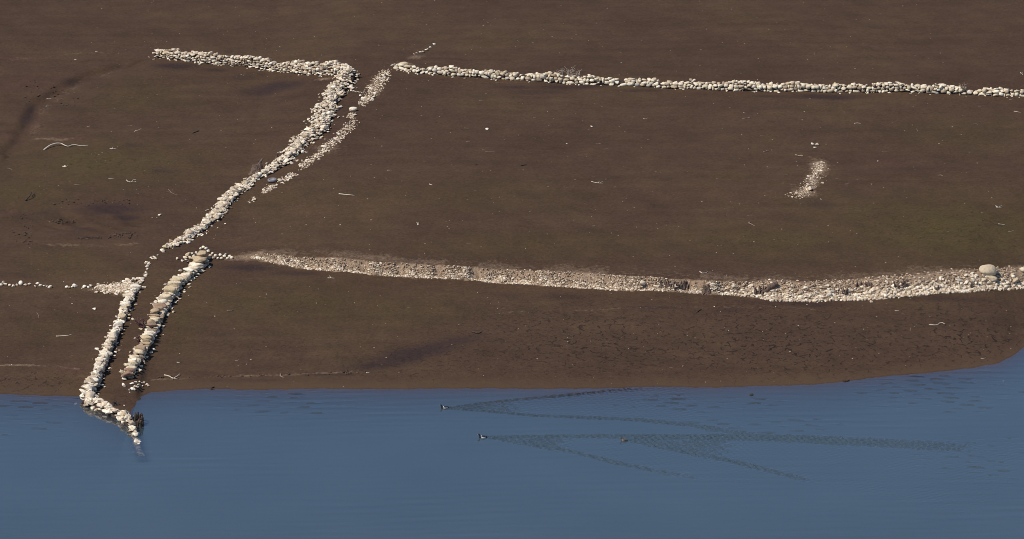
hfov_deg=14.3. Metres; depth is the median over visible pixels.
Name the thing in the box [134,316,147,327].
dead bush
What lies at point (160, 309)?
coped stone wall
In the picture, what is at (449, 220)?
pebbles
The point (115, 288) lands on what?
gravel
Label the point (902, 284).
dead bush
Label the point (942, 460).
lake water
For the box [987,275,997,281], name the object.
stone block
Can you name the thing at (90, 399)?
ruined wall
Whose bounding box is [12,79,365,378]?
mud clods
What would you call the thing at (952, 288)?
rubble
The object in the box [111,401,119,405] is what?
tree stump
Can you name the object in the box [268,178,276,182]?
old tyre
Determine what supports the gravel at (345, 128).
on the mud flat
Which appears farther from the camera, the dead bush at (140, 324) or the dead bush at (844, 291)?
the dead bush at (844, 291)
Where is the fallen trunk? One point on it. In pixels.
(769, 287)
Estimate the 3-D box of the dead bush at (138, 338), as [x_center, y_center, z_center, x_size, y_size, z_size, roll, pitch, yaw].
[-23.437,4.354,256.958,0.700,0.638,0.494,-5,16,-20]
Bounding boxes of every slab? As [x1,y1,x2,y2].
[193,256,207,262]
[197,250,206,256]
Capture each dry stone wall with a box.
[149,48,349,76]
[393,63,1023,97]
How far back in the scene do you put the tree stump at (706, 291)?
265.82 m
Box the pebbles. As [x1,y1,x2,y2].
[9,0,1010,386]
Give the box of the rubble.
[664,272,1006,301]
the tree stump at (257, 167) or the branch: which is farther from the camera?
the branch
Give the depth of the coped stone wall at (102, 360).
257.42 m
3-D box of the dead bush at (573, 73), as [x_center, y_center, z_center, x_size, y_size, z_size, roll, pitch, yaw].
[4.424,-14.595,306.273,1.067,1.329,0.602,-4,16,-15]
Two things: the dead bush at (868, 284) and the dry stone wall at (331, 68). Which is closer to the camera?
the dead bush at (868, 284)
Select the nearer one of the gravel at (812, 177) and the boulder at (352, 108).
the gravel at (812, 177)
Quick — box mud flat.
[0,0,1023,448]
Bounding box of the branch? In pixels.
[43,143,87,149]
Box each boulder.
[349,107,356,110]
[979,264,996,275]
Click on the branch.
(63, 144)
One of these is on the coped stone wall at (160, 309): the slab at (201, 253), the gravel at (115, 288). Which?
the slab at (201, 253)
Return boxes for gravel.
[92,280,133,295]
[248,69,391,202]
[785,161,828,198]
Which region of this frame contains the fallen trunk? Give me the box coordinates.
[754,281,778,294]
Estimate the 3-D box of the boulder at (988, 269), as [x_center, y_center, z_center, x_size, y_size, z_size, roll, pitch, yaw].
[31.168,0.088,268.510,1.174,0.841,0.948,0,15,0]
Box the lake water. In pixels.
[0,361,1023,538]
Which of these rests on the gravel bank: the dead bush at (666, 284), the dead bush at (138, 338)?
the dead bush at (666, 284)
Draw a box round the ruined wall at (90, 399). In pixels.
[74,372,140,448]
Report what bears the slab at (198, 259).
on the coped stone wall at (160, 309)
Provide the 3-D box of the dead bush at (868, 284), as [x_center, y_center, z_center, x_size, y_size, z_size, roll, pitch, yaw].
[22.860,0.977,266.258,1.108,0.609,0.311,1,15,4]
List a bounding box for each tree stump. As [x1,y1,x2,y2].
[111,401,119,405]
[130,412,143,433]
[248,158,263,174]
[701,281,711,294]
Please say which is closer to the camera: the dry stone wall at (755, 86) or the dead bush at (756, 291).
the dead bush at (756, 291)
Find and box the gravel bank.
[250,253,1023,302]
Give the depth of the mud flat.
282.42 m
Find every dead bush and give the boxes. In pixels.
[133,333,141,342]
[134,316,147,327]
[564,66,576,77]
[658,279,674,289]
[674,280,689,290]
[754,287,763,295]
[835,288,848,295]
[855,280,871,287]
[893,279,906,288]
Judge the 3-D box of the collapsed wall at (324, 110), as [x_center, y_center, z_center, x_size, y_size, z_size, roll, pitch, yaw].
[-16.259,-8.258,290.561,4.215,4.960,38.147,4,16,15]
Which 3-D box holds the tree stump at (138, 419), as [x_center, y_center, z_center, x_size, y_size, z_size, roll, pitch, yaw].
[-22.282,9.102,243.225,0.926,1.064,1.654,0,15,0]
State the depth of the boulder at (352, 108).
299.76 m
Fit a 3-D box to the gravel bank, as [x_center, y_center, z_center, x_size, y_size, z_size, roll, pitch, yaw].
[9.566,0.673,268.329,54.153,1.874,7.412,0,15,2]
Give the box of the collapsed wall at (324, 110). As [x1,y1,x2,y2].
[166,65,359,248]
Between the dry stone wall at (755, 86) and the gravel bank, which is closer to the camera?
the gravel bank
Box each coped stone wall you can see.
[85,283,145,387]
[119,256,210,379]
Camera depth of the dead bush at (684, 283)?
266.21 m

